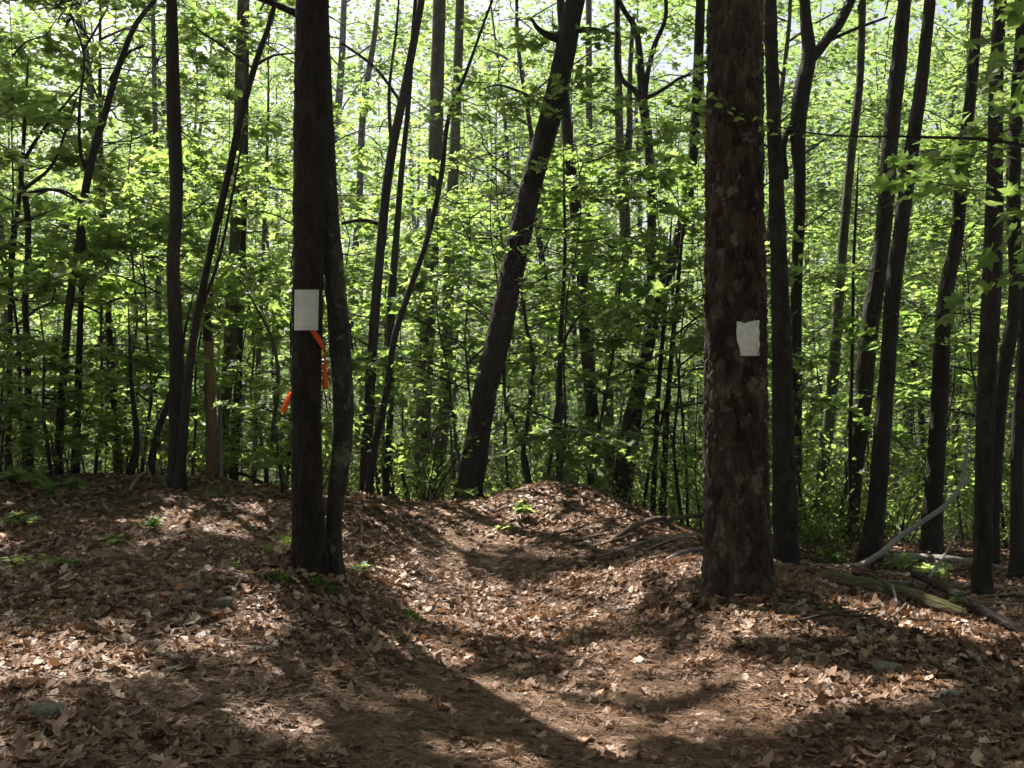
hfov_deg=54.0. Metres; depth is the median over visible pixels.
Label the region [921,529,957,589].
fallen branch
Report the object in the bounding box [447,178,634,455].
beech sapling
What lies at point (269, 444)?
shrub
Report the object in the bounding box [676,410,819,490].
shrub
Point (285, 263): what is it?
young sapling
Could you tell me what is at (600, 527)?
dead stick
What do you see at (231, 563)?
seedling
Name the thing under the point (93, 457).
maple sapling
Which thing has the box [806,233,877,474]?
young sapling
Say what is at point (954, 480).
young sapling
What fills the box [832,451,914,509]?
maple sapling
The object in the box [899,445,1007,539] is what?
shrub
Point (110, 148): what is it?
forest tree
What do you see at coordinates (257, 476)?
shrub
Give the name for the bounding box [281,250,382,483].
young sapling
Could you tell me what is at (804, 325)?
forest tree
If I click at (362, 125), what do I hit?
oak tree
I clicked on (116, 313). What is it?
maple sapling
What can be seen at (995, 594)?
dead stick
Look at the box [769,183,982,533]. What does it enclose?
beech sapling
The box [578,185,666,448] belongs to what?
young sapling
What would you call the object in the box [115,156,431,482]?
maple sapling
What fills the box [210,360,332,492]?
maple sapling
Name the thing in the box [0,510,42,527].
seedling
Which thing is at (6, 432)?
maple sapling
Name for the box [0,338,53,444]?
shrub
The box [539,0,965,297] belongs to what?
forest tree
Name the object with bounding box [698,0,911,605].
pine tree
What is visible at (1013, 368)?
forest tree
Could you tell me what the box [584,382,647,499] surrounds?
young sapling
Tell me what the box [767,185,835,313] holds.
forest tree
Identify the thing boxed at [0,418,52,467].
shrub
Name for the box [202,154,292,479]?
young sapling
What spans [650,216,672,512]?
maple sapling
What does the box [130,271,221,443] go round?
young sapling
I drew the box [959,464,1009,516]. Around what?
shrub
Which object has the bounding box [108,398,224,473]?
shrub
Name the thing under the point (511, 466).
shrub
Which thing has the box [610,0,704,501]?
leaning tree
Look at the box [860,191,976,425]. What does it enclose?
forest tree
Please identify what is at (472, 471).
leaning tree
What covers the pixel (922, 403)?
beech sapling
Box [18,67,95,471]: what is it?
maple tree
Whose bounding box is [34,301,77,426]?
young sapling
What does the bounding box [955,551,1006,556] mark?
dead stick
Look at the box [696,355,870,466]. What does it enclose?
beech sapling
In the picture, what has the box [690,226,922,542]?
maple sapling
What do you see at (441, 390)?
young sapling
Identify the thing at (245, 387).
beech sapling
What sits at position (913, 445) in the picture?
young sapling
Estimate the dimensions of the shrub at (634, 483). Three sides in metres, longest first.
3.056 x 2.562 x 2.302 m
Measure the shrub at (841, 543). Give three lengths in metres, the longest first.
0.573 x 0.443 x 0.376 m
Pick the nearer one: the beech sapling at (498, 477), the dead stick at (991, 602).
the dead stick at (991, 602)
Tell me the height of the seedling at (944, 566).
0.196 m
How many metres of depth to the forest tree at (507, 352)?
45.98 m
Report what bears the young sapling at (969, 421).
on the ground at (514, 537)
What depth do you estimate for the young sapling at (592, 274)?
14.88 m
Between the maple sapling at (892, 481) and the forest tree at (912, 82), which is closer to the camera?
the maple sapling at (892, 481)
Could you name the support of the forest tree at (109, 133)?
on the ground at (514, 537)
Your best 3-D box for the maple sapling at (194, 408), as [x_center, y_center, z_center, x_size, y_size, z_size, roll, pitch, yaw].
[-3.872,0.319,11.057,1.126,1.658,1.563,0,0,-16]
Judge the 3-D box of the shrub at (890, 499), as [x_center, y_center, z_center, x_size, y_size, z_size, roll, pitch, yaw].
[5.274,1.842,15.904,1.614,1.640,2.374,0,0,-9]
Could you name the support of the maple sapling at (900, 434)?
on the ground at (514, 537)
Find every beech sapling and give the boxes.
[0,104,97,372]
[15,228,198,471]
[84,313,220,458]
[140,300,288,479]
[198,403,271,472]
[230,355,359,478]
[265,384,360,476]
[323,369,449,496]
[380,344,530,498]
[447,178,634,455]
[538,322,620,460]
[547,379,602,441]
[574,348,702,510]
[597,270,704,502]
[616,377,702,484]
[640,281,703,509]
[649,338,802,453]
[659,253,815,453]
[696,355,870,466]
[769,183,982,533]
[809,335,1010,532]
[810,179,1001,507]
[817,387,916,487]
[896,207,1022,453]
[949,418,1011,474]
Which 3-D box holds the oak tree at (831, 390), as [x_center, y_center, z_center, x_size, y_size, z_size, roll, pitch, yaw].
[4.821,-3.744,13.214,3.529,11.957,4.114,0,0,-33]
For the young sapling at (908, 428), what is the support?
on the ground at (514, 537)
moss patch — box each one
[261,570,302,585]
[302,576,343,598]
[394,608,423,621]
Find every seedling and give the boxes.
[0,464,50,491]
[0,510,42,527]
[1,554,79,573]
[32,476,89,503]
[69,557,85,564]
[104,533,123,545]
[140,515,162,528]
[226,560,240,570]
[350,561,369,571]
[452,487,478,499]
[496,524,512,529]
[513,500,535,519]
[817,548,846,563]
[882,551,919,570]
[914,561,953,579]
[948,590,968,603]
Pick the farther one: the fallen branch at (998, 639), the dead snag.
the dead snag
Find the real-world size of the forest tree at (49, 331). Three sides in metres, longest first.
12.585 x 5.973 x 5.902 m
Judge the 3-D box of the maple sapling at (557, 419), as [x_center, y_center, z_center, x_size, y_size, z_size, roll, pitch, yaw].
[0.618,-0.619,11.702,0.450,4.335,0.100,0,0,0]
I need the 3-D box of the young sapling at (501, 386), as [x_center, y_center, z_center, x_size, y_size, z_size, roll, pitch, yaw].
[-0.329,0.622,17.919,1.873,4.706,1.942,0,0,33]
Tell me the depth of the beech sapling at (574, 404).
30.60 m
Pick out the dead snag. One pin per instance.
(213, 449)
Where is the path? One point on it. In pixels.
(503, 538)
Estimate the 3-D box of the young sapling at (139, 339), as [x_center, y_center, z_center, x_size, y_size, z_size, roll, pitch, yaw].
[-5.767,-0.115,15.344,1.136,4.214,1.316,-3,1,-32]
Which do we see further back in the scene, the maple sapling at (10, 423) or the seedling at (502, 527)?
the maple sapling at (10, 423)
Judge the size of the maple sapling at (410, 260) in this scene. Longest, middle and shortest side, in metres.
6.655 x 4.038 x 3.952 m
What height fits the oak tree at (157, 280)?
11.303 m
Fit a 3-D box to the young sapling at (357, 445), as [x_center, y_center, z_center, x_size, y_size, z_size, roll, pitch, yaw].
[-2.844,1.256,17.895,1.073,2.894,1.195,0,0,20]
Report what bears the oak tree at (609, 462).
on the ground at (514, 537)
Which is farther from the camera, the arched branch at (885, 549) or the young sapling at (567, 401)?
the young sapling at (567, 401)
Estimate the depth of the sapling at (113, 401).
13.47 m
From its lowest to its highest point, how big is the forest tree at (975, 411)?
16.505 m
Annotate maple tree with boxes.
[4,58,28,470]
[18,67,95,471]
[70,160,86,473]
[229,0,264,479]
[341,0,424,491]
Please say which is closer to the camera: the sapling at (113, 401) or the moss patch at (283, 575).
the moss patch at (283, 575)
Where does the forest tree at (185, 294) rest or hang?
on the ground at (514, 537)
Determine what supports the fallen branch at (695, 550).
on the ground at (514, 537)
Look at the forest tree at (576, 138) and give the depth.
24.98 m
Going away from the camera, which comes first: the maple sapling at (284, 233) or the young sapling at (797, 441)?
the young sapling at (797, 441)
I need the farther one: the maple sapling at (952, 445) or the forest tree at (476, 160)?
the forest tree at (476, 160)
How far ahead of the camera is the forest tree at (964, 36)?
24.27 m
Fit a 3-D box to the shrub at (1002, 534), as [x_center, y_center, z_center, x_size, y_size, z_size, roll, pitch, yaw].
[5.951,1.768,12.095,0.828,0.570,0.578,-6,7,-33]
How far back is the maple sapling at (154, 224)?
11.63 m
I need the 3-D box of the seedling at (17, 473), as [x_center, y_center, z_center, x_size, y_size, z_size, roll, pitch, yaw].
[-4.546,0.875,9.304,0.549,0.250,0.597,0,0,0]
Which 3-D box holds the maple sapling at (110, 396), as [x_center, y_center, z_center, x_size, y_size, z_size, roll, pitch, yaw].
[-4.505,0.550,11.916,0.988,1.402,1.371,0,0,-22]
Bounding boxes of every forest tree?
[0,0,260,471]
[0,0,270,471]
[0,3,104,467]
[0,7,95,121]
[0,78,67,192]
[0,122,83,321]
[0,153,131,444]
[0,171,89,463]
[0,234,61,374]
[0,320,47,345]
[13,164,168,471]
[15,0,292,472]
[16,79,42,106]
[16,123,200,471]
[21,61,258,429]
[56,2,292,473]
[62,123,189,429]
[75,0,293,472]
[92,156,266,470]
[122,126,288,397]
[124,146,263,474]
[136,180,225,472]
[197,88,364,470]
[198,0,487,414]
[223,59,422,351]
[227,150,292,433]
[243,42,353,467]
[325,220,421,390]
[331,0,508,293]
[331,0,552,492]
[346,0,765,482]
[353,244,437,415]
[355,223,464,445]
[360,21,579,453]
[392,0,644,480]
[400,169,507,433]
[423,75,550,327]
[439,69,641,482]
[460,0,650,480]
[460,116,557,474]
[460,213,571,461]
[471,43,646,466]
[505,0,707,505]
[511,212,610,397]
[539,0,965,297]
[591,0,851,397]
[622,0,907,294]
[639,101,811,295]
[658,143,862,398]
[669,239,807,422]
[685,55,822,306]
[763,0,879,267]
[763,21,905,467]
[764,12,1023,488]
[765,180,882,413]
[767,177,866,460]
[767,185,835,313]
[769,0,1022,398]
[770,133,940,389]
[786,33,1007,538]
[802,134,1007,426]
[802,185,925,412]
[802,199,968,472]
[804,0,1023,502]
[810,0,1023,506]
[819,262,930,444]
[830,4,1023,491]
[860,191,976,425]
[897,104,1023,433]
[904,46,1012,492]
[908,203,1013,476]
[913,64,1021,358]
[916,0,1023,235]
[921,178,1015,458]
[924,117,987,461]
[929,0,1023,296]
[932,0,1023,191]
[964,115,1023,344]
[971,81,1023,252]
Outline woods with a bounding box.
[0,0,1023,465]
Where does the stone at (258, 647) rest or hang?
on the ground at (514, 537)
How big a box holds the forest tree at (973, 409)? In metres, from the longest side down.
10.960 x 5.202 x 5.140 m
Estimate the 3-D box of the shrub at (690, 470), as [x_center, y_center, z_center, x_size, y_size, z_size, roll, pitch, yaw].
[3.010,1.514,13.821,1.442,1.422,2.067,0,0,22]
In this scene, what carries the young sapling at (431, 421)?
on the ground at (514, 537)
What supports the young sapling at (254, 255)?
on the ground at (514, 537)
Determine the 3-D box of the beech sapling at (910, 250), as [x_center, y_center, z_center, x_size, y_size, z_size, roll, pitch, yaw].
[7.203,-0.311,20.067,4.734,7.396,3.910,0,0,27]
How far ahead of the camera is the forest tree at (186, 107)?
23.07 m
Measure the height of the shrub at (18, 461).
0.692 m
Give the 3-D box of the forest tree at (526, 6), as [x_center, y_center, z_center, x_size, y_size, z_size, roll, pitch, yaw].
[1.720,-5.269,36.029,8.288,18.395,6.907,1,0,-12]
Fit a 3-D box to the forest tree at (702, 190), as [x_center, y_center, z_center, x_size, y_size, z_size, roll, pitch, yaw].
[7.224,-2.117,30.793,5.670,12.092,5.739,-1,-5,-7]
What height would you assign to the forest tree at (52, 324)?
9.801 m
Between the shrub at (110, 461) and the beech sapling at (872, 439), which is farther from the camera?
the beech sapling at (872, 439)
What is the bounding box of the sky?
[0,0,1023,296]
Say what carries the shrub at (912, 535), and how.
on the ground at (514, 537)
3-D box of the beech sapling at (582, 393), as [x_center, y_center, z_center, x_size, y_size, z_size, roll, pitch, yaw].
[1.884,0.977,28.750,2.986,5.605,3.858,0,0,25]
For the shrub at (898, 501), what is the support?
on the ground at (514, 537)
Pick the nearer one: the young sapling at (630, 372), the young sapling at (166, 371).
the young sapling at (630, 372)
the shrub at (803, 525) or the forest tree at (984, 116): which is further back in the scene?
the forest tree at (984, 116)
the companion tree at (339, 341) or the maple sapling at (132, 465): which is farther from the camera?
the maple sapling at (132, 465)
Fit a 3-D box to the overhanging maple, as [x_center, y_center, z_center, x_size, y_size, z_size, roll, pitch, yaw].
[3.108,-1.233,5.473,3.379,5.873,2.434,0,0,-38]
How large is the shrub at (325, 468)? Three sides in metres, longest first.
2.669 x 2.237 x 2.010 m
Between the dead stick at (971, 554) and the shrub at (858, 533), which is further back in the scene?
the shrub at (858, 533)
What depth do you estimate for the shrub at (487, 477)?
16.17 m
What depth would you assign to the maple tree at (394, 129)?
11.46 m
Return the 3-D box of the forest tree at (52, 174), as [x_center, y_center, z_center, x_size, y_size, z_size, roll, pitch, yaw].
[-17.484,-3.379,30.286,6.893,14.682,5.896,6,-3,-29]
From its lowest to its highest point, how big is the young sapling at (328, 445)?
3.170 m
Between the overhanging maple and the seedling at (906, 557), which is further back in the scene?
the seedling at (906, 557)
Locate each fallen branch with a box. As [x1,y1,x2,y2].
[127,471,145,492]
[139,431,152,484]
[153,588,274,610]
[223,471,263,482]
[234,569,251,587]
[401,501,451,506]
[468,668,554,711]
[563,534,600,544]
[609,512,704,542]
[666,547,702,558]
[810,563,853,568]
[852,572,938,628]
[873,578,915,586]
[886,572,912,577]
[892,585,898,614]
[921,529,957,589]
[970,627,1019,648]
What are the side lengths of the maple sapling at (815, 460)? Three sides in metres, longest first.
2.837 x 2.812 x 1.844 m
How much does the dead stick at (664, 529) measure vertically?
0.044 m
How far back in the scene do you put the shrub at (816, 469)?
18.26 m
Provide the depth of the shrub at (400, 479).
14.90 m
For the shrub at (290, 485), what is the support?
on the ground at (514, 537)
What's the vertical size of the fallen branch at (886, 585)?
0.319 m
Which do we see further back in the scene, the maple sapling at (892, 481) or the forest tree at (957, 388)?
the forest tree at (957, 388)
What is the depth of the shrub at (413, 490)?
14.14 m
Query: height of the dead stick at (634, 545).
0.241 m
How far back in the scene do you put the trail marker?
6.30 m
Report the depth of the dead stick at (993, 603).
6.43 m
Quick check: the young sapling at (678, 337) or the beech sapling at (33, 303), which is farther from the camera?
the beech sapling at (33, 303)
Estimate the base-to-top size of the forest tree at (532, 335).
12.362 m
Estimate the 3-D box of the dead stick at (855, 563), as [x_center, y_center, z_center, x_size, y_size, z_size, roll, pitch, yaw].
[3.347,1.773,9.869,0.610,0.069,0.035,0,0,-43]
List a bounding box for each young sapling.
[0,181,76,372]
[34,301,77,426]
[91,329,154,471]
[114,251,162,447]
[117,230,222,425]
[124,188,220,474]
[126,300,189,457]
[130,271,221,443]
[153,32,285,474]
[181,128,289,457]
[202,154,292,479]
[245,106,429,415]
[245,192,292,481]
[268,256,360,453]
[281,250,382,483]
[322,383,347,488]
[330,381,362,492]
[348,275,441,494]
[352,169,451,499]
[389,163,518,462]
[395,349,448,489]
[411,248,488,477]
[453,286,524,483]
[497,382,546,480]
[547,205,651,481]
[550,307,586,478]
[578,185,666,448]
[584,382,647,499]
[597,227,672,486]
[638,146,771,447]
[648,218,702,529]
[677,360,703,527]
[698,269,832,467]
[767,244,859,544]
[767,305,832,482]
[769,316,826,529]
[802,279,882,481]
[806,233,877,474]
[868,310,959,539]
[890,295,977,493]
[893,368,950,538]
[897,410,957,513]
[907,202,1001,540]
[929,241,1012,538]
[945,394,974,540]
[952,288,1010,540]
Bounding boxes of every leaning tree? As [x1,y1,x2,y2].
[34,0,155,477]
[172,0,293,492]
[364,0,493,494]
[452,0,614,498]
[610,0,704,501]
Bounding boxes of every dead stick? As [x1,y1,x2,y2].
[551,513,643,535]
[570,529,653,554]
[576,526,640,529]
[597,532,696,556]
[607,504,663,521]
[607,533,702,556]
[609,544,702,571]
[632,522,695,535]
[640,533,698,550]
[644,549,686,559]
[765,599,889,634]
[774,613,876,623]
[794,601,910,616]
[803,606,880,617]
[812,627,895,643]
[843,557,866,568]
[843,605,880,628]
[876,613,969,623]
[885,602,917,620]
[932,590,1023,596]
[946,545,1008,547]
[947,600,1023,604]
[953,592,1023,599]
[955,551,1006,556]
[955,600,1012,605]
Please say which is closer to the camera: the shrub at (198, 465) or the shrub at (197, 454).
the shrub at (198, 465)
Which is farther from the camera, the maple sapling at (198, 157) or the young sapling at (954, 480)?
the young sapling at (954, 480)
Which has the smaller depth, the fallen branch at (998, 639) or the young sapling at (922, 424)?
the fallen branch at (998, 639)
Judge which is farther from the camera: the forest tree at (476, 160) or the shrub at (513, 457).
the forest tree at (476, 160)
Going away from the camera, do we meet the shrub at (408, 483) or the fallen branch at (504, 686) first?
the fallen branch at (504, 686)
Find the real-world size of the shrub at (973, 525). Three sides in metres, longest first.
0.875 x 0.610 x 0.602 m
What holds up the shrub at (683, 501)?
on the ground at (514, 537)
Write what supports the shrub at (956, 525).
on the ground at (514, 537)
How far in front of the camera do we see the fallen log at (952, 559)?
10.64 m
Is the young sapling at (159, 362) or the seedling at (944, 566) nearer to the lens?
the seedling at (944, 566)
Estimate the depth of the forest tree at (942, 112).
25.21 m
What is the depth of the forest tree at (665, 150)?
44.26 m
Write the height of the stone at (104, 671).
0.039 m
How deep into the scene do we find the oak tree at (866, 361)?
12.52 m
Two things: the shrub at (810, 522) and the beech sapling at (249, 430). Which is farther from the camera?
the beech sapling at (249, 430)
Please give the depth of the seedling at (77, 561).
6.18 m
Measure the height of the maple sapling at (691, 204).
5.328 m
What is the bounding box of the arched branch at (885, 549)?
[844,439,974,566]
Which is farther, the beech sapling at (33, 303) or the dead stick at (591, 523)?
the beech sapling at (33, 303)
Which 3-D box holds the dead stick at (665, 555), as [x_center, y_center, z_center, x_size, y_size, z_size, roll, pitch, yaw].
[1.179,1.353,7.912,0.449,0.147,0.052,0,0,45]
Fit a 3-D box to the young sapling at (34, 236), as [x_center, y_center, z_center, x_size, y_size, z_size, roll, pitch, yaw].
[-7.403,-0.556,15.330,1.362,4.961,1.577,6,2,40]
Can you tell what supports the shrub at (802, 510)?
on the ground at (514, 537)
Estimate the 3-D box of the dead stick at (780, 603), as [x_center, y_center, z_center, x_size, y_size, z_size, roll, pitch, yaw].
[1.760,1.346,5.916,0.044,0.042,1.090,0,0,-34]
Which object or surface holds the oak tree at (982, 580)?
on the ground at (514, 537)
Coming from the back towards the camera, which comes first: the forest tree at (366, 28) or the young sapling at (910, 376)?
the forest tree at (366, 28)
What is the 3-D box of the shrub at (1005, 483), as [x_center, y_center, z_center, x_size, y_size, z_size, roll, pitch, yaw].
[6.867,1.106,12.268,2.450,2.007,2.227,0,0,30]
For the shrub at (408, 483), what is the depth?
16.29 m
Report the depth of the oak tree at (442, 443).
16.43 m
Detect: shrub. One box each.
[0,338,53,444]
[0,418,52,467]
[1,358,119,468]
[2,384,50,466]
[2,428,70,468]
[2,433,109,469]
[23,439,77,476]
[35,446,90,472]
[36,447,104,473]
[39,445,87,473]
[82,445,204,472]
[96,439,163,473]
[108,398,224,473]
[144,421,212,474]
[151,405,267,480]
[186,423,259,477]
[186,447,227,474]
[223,416,291,484]
[227,370,403,488]
[243,463,278,484]
[275,418,412,490]
[277,461,291,486]
[278,429,414,492]
[321,405,457,499]
[323,461,359,491]
[351,459,418,494]
[352,336,569,499]
[358,439,446,498]
[374,464,451,495]
[390,457,456,499]
[407,474,452,500]
[430,457,500,499]
[439,423,577,495]
[444,477,498,499]
[457,394,621,493]
[463,408,603,486]
[484,454,552,495]
[489,420,618,491]
[508,445,626,500]
[547,455,639,498]
[579,456,671,503]
[606,476,665,508]
[609,450,695,513]
[613,359,841,510]
[630,451,704,527]
[632,445,696,512]
[635,488,697,522]
[656,466,703,527]
[668,471,703,528]
[670,460,771,503]
[672,457,771,510]
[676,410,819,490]
[676,490,703,529]
[683,480,703,512]
[769,440,864,545]
[769,473,830,542]
[770,442,871,540]
[770,443,863,535]
[771,449,838,511]
[771,454,868,532]
[771,501,842,555]
[771,521,817,550]
[798,507,837,545]
[798,510,824,541]
[802,400,975,542]
[802,435,924,538]
[808,447,924,535]
[814,466,906,535]
[818,525,851,550]
[825,500,866,545]
[830,477,922,539]
[830,526,856,558]
[832,513,865,540]
[833,448,950,537]
[862,487,943,538]
[867,484,911,521]
[883,514,949,538]
[895,447,1009,528]
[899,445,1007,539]
[904,527,921,541]
[916,510,968,538]
[943,491,1009,542]
[943,499,971,533]
[944,489,1000,533]
[946,463,973,520]
[946,495,972,530]
[948,432,1009,515]
[954,499,1009,540]
[954,501,1009,541]
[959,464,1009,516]
[966,401,1010,521]
[1000,527,1009,548]
[1002,486,1009,512]
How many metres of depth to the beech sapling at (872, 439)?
28.72 m
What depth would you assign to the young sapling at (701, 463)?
15.57 m
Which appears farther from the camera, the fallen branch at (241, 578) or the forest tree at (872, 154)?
the forest tree at (872, 154)
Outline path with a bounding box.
[329,504,745,767]
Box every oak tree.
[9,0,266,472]
[151,6,165,473]
[165,0,187,488]
[217,0,246,477]
[218,0,331,482]
[346,0,379,489]
[412,0,445,499]
[430,0,463,499]
[557,0,600,490]
[585,0,594,361]
[603,0,651,492]
[802,0,983,544]
[812,0,865,540]
[812,0,1010,564]
[848,0,1023,597]
[853,0,1023,553]
[898,0,1023,564]
[1007,242,1023,579]
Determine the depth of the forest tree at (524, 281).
35.98 m
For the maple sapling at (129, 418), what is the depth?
14.91 m
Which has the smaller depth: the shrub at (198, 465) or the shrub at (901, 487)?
the shrub at (198, 465)
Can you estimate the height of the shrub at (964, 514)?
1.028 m
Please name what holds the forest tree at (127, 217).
on the ground at (514, 537)
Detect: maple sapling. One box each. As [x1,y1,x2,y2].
[0,0,161,279]
[0,0,226,468]
[0,0,288,472]
[0,0,292,469]
[0,0,351,412]
[0,4,151,235]
[0,207,131,457]
[0,239,185,477]
[0,331,101,480]
[0,332,86,443]
[0,332,91,447]
[0,344,32,420]
[0,374,118,474]
[0,384,54,460]
[0,390,67,452]
[4,357,131,472]
[7,133,268,472]
[14,385,149,472]
[18,370,110,472]
[21,370,149,472]
[41,274,186,470]
[56,398,144,472]
[70,266,184,469]
[72,1,324,344]
[82,435,109,468]
[88,374,168,472]
[105,335,212,473]
[109,370,167,468]
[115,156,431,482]
[119,222,225,429]
[122,0,442,482]
[125,302,139,474]
[146,294,193,474]
[162,90,410,469]
[199,248,386,482]
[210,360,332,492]
[217,395,291,483]
[231,110,468,490]
[252,48,552,483]
[283,102,635,405]
[283,288,468,495]
[287,90,689,482]
[322,406,360,478]
[345,102,596,488]
[347,36,689,488]
[371,10,664,486]
[398,272,554,443]
[439,22,704,482]
[449,81,807,484]
[451,288,583,478]
[456,319,584,468]
[498,100,879,508]
[520,291,534,485]
[521,47,852,525]
[537,297,702,473]
[546,145,583,481]
[546,188,849,523]
[551,373,662,502]
[568,349,650,461]
[632,435,669,502]
[633,342,700,508]
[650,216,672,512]
[659,200,685,515]
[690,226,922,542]
[802,118,1023,547]
[802,428,842,481]
[805,263,1014,542]
[812,169,1008,501]
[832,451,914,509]
[847,154,858,548]
[911,453,967,502]
[946,299,1016,462]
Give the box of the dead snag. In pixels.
[203,310,222,477]
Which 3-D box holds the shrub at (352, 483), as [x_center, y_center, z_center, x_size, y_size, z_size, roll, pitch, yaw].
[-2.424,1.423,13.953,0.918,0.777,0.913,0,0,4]
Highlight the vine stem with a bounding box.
[223,251,288,489]
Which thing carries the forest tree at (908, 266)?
on the ground at (514, 537)
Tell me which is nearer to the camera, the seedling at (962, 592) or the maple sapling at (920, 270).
the seedling at (962, 592)
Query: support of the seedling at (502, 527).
on the ground at (514, 537)
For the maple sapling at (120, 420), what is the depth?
11.35 m
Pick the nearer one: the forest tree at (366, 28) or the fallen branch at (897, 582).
the fallen branch at (897, 582)
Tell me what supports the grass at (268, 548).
on the ground at (514, 537)
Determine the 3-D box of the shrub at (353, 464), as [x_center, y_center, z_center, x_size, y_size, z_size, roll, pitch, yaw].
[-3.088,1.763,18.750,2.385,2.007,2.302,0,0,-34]
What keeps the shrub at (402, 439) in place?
on the ground at (514, 537)
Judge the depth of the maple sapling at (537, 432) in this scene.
11.59 m
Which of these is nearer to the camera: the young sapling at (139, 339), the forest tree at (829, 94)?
the young sapling at (139, 339)
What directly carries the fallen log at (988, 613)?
on the ground at (514, 537)
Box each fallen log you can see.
[818,571,968,617]
[891,553,972,563]
[910,570,1023,636]
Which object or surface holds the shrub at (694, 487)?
on the ground at (514, 537)
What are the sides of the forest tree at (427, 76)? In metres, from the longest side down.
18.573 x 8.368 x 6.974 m
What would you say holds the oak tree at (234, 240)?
on the ground at (514, 537)
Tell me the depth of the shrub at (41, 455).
10.20 m
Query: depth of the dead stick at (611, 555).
8.54 m
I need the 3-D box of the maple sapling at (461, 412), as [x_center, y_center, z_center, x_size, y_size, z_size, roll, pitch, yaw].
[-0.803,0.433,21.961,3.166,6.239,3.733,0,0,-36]
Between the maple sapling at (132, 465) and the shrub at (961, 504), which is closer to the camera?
the maple sapling at (132, 465)
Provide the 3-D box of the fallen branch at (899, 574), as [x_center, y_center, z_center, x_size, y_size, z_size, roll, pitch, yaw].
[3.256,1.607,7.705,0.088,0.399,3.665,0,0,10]
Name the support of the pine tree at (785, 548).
on the ground at (514, 537)
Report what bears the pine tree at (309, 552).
on the ground at (514, 537)
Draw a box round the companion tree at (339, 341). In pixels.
[324,26,353,581]
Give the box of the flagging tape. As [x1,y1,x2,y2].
[280,330,328,413]
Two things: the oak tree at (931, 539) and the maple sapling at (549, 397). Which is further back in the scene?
the maple sapling at (549, 397)
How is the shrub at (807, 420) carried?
on the ground at (514, 537)
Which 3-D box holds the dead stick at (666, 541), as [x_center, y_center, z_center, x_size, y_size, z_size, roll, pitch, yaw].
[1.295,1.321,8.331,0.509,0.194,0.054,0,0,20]
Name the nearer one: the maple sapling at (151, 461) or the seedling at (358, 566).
the seedling at (358, 566)
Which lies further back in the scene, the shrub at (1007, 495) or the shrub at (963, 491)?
the shrub at (963, 491)
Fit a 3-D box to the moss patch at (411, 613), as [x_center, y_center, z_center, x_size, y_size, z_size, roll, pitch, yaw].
[-0.667,1.517,6.527,0.221,0.127,0.125,0,0,0]
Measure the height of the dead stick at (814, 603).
0.078 m
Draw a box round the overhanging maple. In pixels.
[707,0,1023,327]
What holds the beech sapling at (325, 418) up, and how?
on the ground at (514, 537)
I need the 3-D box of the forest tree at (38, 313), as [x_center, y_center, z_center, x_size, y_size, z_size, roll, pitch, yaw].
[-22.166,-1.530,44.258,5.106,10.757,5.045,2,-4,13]
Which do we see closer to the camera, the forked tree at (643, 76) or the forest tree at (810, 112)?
the forked tree at (643, 76)
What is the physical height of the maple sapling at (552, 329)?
7.291 m
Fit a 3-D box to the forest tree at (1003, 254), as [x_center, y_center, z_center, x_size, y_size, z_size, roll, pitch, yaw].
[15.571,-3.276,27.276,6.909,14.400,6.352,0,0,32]
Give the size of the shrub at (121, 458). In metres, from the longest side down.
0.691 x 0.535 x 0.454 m
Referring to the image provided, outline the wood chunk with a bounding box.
[935,690,960,697]
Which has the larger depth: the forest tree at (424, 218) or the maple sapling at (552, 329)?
the forest tree at (424, 218)
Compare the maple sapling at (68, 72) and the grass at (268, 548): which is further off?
the maple sapling at (68, 72)
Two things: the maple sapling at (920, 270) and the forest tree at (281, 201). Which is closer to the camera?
the maple sapling at (920, 270)
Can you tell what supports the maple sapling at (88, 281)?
on the ground at (514, 537)
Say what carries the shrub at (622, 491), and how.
on the ground at (514, 537)
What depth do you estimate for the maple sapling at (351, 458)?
19.09 m
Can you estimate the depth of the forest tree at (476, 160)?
35.17 m
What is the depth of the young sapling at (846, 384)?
14.13 m
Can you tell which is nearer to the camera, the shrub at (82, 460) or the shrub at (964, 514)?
the shrub at (82, 460)
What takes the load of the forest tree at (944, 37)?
on the ground at (514, 537)
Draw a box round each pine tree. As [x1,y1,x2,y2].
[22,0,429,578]
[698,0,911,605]
[763,0,908,542]
[764,0,800,565]
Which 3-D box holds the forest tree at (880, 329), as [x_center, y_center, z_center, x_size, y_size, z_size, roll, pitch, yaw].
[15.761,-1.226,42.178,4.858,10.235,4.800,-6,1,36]
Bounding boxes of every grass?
[184,480,243,500]
[184,565,221,590]
[256,541,286,552]
[268,531,291,544]
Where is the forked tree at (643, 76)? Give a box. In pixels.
[541,0,704,502]
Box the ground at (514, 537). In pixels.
[0,297,1023,767]
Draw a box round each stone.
[23,702,68,721]
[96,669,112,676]
[165,666,177,673]
[198,596,232,608]
[245,646,267,654]
[868,660,902,673]
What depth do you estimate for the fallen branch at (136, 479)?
9.53 m
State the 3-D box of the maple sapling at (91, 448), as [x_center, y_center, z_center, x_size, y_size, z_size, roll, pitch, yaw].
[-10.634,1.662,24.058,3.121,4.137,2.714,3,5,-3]
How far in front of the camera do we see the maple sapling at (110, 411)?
11.55 m
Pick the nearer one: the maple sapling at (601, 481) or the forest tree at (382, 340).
the maple sapling at (601, 481)

